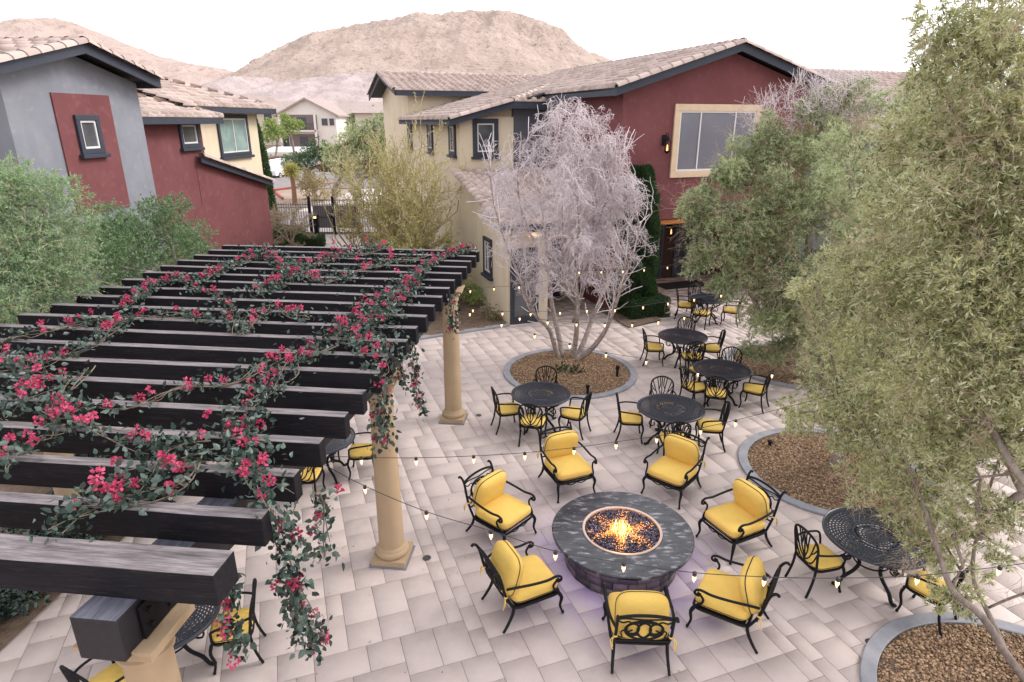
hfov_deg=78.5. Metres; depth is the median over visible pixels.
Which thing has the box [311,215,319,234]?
lamp post
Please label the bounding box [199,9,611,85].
hill
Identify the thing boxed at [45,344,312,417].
bougainvillea vine
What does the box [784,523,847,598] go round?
dining chair
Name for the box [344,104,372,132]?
green tree
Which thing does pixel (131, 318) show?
bougainvillea vine
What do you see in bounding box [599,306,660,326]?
soil bed
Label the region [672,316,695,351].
dining chair
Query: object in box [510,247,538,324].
door
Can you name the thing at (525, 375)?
gravel
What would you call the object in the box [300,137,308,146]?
balcony door
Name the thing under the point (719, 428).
dining chair
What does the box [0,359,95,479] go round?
bougainvillea vine
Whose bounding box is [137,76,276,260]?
stucco house
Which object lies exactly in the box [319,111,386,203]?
green tree
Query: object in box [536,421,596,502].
club chair
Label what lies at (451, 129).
window frame
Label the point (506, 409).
dining chair
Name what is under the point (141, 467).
bougainvillea vine
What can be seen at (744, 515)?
club chair
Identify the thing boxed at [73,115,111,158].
window frame
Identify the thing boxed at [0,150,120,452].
shrub
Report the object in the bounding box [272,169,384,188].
parking lot
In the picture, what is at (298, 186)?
kerb
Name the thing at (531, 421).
dining chair
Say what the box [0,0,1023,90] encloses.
sky
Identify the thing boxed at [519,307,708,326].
string lights
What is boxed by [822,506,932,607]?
dining table
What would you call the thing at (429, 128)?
window frame
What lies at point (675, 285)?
door mat
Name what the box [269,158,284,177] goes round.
parked car
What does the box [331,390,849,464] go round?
string lights
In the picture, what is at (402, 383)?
bougainvillea vine
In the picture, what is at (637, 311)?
hedge
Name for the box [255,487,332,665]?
bougainvillea vine
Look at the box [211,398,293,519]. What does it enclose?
bougainvillea vine
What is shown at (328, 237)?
sidewalk
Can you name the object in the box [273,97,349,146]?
house
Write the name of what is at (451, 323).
bougainvillea vine
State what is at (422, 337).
bed kerb
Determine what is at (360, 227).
yellow tree
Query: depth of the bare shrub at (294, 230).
26.80 m
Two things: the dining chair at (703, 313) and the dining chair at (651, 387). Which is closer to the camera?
the dining chair at (651, 387)
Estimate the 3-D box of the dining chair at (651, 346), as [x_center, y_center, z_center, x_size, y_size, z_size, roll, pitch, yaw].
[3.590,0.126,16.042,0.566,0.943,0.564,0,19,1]
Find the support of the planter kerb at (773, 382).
on the patio paving
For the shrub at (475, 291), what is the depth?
21.05 m
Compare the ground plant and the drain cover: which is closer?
the drain cover
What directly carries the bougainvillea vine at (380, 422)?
hanging from the pergola
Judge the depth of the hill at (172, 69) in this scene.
549.30 m
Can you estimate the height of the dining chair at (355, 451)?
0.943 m
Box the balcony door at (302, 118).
[297,117,306,128]
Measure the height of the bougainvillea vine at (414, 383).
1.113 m
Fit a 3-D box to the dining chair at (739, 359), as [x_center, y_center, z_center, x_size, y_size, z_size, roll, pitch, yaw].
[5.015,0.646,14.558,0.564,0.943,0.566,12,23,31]
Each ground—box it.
[265,145,1016,283]
[286,235,405,247]
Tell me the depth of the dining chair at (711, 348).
15.84 m
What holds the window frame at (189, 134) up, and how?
in the stucco house at (203, 145)
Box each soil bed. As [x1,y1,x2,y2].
[0,421,206,649]
[423,288,505,334]
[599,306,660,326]
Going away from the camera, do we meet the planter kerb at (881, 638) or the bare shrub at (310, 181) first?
the planter kerb at (881, 638)
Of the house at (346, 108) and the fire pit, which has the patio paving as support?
the fire pit
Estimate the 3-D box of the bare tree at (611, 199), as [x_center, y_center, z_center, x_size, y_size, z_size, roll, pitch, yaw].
[1.186,-2.616,15.508,4.582,6.670,3.356,0,19,0]
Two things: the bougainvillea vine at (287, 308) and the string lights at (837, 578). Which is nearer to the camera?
the string lights at (837, 578)
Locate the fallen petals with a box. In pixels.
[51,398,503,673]
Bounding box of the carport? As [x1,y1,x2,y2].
[266,147,307,157]
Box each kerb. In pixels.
[274,181,357,190]
[419,323,508,339]
[503,348,636,399]
[726,342,865,390]
[738,428,937,524]
[859,612,1023,681]
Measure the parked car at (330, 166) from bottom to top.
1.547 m
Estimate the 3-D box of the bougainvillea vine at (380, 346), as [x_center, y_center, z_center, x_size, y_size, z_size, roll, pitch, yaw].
[-1.867,-0.239,7.890,1.264,0.467,3.696,-5,20,-13]
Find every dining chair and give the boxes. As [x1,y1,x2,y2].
[59,659,125,681]
[209,578,266,674]
[289,467,325,506]
[347,432,372,479]
[490,386,521,434]
[518,403,548,448]
[532,365,557,415]
[558,391,591,439]
[613,392,643,443]
[639,328,664,365]
[649,376,676,428]
[656,421,691,455]
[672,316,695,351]
[674,288,691,320]
[679,341,705,376]
[679,366,710,406]
[685,283,706,315]
[687,345,714,383]
[690,299,712,329]
[694,401,730,452]
[700,329,725,358]
[703,376,730,414]
[714,346,742,392]
[720,297,741,326]
[738,369,773,413]
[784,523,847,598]
[876,497,934,575]
[895,565,969,635]
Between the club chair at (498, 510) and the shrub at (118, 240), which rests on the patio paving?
the club chair at (498, 510)
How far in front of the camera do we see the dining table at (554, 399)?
12.60 m
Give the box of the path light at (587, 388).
[586,384,589,393]
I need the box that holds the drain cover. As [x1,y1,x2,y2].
[423,555,430,560]
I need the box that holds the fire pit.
[552,491,694,595]
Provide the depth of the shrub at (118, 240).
12.85 m
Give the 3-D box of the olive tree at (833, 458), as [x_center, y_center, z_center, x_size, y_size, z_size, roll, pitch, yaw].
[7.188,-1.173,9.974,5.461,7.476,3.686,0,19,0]
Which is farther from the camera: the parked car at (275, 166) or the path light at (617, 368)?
the parked car at (275, 166)
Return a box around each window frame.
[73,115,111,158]
[177,124,204,150]
[216,114,254,159]
[407,124,412,149]
[426,125,433,153]
[447,124,456,157]
[471,119,500,158]
[481,236,492,280]
[548,238,561,295]
[640,219,664,278]
[669,104,762,177]
[671,218,711,277]
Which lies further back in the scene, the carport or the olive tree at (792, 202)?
the carport
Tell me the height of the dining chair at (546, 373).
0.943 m
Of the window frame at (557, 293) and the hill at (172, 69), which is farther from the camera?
the hill at (172, 69)
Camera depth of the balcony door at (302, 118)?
105.52 m
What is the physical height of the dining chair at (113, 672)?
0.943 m
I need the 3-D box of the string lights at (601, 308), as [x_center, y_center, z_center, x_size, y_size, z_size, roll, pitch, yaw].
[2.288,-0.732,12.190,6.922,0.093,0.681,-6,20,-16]
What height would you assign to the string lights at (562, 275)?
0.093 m
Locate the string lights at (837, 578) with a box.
[324,464,1023,587]
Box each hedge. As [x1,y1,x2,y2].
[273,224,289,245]
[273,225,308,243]
[299,233,326,246]
[617,292,671,319]
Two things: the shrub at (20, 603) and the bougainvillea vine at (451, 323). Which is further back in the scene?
the bougainvillea vine at (451, 323)
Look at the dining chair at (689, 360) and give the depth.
14.68 m
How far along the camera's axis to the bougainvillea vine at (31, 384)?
6.28 m
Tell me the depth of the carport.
92.43 m
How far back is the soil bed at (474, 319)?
19.60 m
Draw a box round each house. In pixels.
[0,36,166,323]
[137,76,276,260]
[244,96,274,101]
[257,101,296,144]
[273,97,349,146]
[338,103,357,128]
[350,102,384,159]
[367,37,983,324]
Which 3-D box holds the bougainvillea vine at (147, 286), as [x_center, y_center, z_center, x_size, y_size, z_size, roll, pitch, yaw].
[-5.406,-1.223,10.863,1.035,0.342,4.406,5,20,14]
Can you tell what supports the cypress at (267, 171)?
on the garden ground at (371, 245)
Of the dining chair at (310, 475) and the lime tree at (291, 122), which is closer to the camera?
the dining chair at (310, 475)
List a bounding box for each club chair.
[458,460,536,539]
[470,539,563,633]
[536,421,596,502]
[601,583,679,675]
[640,425,709,509]
[686,555,790,653]
[695,470,787,564]
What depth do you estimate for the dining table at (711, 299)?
19.43 m
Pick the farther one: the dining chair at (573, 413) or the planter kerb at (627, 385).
the planter kerb at (627, 385)
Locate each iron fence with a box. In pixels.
[270,202,309,232]
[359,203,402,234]
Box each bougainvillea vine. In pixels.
[0,305,123,346]
[0,336,76,430]
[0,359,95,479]
[15,303,219,367]
[23,447,223,543]
[37,382,186,456]
[42,409,233,529]
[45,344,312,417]
[112,245,279,312]
[179,280,321,336]
[198,329,357,465]
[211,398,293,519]
[214,573,258,670]
[226,236,394,300]
[230,241,433,285]
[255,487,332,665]
[302,483,344,574]
[308,264,430,347]
[317,283,424,391]
[366,364,401,458]
[388,241,477,298]
[393,357,409,393]
[409,341,429,421]
[444,292,460,339]
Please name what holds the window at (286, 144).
in the house at (324, 119)
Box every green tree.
[281,136,345,197]
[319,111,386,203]
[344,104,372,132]
[351,128,386,177]
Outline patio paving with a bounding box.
[0,274,1023,681]
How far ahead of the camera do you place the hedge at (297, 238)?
31.79 m
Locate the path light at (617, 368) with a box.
[616,365,619,376]
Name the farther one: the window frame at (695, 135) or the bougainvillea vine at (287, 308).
the window frame at (695, 135)
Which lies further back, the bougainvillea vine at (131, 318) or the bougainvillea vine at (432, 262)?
the bougainvillea vine at (432, 262)
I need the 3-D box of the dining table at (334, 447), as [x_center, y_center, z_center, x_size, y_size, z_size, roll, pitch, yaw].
[-3.322,2.022,10.968,1.200,0.747,1.200,0,19,-1]
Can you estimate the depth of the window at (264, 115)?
110.07 m
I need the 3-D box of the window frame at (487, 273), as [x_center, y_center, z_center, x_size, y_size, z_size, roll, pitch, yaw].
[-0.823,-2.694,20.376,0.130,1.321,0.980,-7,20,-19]
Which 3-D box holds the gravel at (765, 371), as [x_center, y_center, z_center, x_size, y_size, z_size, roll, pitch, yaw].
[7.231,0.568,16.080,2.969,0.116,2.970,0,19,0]
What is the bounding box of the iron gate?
[307,196,359,234]
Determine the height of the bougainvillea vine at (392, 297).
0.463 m
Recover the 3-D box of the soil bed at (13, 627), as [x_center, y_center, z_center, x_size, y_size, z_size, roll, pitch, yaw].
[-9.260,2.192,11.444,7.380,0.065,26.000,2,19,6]
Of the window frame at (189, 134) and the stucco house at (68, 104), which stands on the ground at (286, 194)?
the stucco house at (68, 104)
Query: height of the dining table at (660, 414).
0.747 m
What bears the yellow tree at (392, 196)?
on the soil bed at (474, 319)
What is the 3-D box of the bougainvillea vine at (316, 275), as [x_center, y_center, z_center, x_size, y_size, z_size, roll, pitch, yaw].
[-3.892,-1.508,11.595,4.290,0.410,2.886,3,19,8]
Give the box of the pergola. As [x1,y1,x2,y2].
[0,245,479,681]
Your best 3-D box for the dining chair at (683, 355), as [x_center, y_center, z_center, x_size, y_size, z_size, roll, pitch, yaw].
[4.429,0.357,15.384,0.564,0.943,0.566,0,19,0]
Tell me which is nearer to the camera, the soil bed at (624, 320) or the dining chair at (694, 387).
the dining chair at (694, 387)
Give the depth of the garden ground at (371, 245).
32.61 m
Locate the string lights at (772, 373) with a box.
[457,302,824,377]
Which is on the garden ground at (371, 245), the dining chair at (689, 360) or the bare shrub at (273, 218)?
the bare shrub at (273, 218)
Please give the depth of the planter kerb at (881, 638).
7.65 m
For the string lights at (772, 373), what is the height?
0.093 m
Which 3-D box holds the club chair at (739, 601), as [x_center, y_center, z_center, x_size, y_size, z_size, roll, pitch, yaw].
[2.746,3.078,7.629,0.988,0.948,0.774,12,22,30]
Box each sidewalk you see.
[302,227,376,231]
[325,234,363,247]
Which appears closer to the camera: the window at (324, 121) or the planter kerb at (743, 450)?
the planter kerb at (743, 450)
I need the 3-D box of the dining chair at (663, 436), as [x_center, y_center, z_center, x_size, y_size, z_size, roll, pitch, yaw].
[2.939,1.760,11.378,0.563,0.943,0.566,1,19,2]
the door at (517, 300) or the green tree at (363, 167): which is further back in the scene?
the green tree at (363, 167)
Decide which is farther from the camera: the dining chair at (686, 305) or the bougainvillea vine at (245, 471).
the dining chair at (686, 305)
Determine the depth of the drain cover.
8.98 m
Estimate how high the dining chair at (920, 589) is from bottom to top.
0.943 m
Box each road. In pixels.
[277,204,387,226]
[300,188,385,210]
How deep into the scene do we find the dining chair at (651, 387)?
12.95 m
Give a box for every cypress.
[256,114,279,225]
[606,164,662,311]
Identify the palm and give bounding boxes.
[278,160,301,205]
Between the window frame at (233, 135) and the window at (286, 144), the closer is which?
the window frame at (233, 135)
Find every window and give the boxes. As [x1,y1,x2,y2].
[263,114,272,121]
[283,135,290,146]
[321,118,328,125]
[329,118,334,125]
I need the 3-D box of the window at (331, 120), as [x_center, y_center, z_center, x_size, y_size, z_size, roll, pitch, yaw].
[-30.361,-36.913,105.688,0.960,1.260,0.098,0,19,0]
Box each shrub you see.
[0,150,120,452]
[0,528,95,620]
[16,488,126,540]
[53,191,219,301]
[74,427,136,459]
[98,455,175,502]
[270,199,317,245]
[270,205,290,245]
[294,167,330,202]
[382,220,475,283]
[458,281,485,305]
[480,303,501,320]
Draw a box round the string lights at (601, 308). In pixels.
[469,284,767,315]
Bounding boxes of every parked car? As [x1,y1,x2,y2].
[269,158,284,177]
[300,156,322,166]
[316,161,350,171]
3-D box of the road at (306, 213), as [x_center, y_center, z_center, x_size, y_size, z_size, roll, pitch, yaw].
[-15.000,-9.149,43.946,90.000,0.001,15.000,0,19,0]
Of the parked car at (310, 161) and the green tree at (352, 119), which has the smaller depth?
the parked car at (310, 161)
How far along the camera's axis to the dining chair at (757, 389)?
13.43 m
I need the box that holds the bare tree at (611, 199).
[469,94,657,359]
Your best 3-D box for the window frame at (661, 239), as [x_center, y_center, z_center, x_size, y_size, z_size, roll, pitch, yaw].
[5.100,-3.540,24.252,1.700,2.450,0.070,-7,20,-19]
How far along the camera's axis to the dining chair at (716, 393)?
13.13 m
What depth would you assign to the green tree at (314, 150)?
49.21 m
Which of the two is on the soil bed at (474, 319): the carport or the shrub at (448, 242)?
the shrub at (448, 242)
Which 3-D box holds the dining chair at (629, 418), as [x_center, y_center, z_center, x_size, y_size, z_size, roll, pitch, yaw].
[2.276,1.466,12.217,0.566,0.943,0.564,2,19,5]
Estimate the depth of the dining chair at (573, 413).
12.29 m
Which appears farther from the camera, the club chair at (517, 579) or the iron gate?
the iron gate
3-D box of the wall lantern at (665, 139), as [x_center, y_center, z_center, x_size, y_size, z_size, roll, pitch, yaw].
[4.700,-5.997,19.029,0.250,0.611,0.335,-7,20,-19]
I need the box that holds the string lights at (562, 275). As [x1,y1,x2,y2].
[465,260,685,292]
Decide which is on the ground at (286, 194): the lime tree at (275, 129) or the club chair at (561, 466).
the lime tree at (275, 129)
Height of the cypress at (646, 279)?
4.720 m
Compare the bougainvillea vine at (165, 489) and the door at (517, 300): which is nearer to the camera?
the bougainvillea vine at (165, 489)
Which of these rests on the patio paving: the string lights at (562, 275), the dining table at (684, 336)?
the dining table at (684, 336)
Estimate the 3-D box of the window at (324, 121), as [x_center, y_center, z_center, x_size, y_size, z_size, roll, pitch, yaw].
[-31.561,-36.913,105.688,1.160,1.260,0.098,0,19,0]
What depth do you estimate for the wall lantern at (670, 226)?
24.17 m
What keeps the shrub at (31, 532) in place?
on the soil bed at (13, 627)
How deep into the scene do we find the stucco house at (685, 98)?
20.54 m
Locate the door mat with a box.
[657,280,704,289]
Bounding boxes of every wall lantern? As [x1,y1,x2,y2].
[662,133,671,153]
[667,224,674,235]
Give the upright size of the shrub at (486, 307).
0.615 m
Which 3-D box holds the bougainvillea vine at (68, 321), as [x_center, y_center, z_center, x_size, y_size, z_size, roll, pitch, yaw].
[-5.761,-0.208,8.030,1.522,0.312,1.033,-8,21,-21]
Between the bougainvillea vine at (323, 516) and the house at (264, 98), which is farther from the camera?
the house at (264, 98)
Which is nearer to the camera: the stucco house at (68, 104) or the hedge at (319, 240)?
the stucco house at (68, 104)
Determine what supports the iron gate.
on the sidewalk at (328, 237)
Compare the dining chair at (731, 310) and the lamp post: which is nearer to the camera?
the dining chair at (731, 310)
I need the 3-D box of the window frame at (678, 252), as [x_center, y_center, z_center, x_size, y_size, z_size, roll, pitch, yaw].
[7.167,-3.788,24.963,1.700,2.450,0.070,-7,20,-19]
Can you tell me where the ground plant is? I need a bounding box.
[555,361,584,373]
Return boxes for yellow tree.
[317,122,402,247]
[323,91,472,249]
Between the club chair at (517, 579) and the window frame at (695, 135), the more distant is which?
the window frame at (695, 135)
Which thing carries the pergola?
on the patio paving
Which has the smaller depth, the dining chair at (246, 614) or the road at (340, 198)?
the dining chair at (246, 614)
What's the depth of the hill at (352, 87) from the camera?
243.32 m
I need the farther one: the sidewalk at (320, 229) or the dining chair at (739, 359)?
the sidewalk at (320, 229)
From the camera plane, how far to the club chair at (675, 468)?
10.36 m
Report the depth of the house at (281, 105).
111.54 m
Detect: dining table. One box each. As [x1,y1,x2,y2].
[173,604,220,665]
[302,427,355,484]
[511,381,570,432]
[637,394,704,444]
[658,328,707,367]
[689,293,727,323]
[693,359,751,405]
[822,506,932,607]
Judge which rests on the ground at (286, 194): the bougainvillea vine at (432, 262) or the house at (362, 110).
the house at (362, 110)
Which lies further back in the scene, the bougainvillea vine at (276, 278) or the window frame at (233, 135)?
the window frame at (233, 135)
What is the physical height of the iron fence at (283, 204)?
1.850 m
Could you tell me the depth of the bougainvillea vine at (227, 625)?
4.15 m
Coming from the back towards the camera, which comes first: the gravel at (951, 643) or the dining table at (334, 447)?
the dining table at (334, 447)
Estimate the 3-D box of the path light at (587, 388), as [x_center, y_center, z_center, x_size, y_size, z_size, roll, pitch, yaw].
[1.725,1.131,14.288,0.100,0.280,0.100,0,19,0]
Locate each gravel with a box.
[510,350,629,394]
[734,345,817,385]
[748,432,922,515]
[877,623,1023,681]
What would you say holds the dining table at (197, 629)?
on the patio paving
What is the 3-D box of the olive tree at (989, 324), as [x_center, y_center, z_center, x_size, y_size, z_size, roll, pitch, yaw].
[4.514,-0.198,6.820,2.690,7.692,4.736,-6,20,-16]
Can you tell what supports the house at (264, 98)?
on the ground at (286, 194)
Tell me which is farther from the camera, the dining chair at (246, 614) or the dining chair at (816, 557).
the dining chair at (816, 557)
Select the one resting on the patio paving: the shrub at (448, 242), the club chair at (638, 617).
the club chair at (638, 617)
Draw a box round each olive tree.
[648,52,929,384]
[750,0,1023,681]
[772,53,1023,489]
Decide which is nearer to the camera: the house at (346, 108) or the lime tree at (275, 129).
the lime tree at (275, 129)
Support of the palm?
on the road at (306, 213)
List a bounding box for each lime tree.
[261,117,286,158]
[278,112,306,152]
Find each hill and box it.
[0,17,233,84]
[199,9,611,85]
[200,72,382,105]
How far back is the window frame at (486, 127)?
22.22 m
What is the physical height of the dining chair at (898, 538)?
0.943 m
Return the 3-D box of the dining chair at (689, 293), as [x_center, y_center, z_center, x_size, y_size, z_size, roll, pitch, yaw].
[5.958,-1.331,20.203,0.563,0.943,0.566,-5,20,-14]
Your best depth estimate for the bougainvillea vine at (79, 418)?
5.34 m

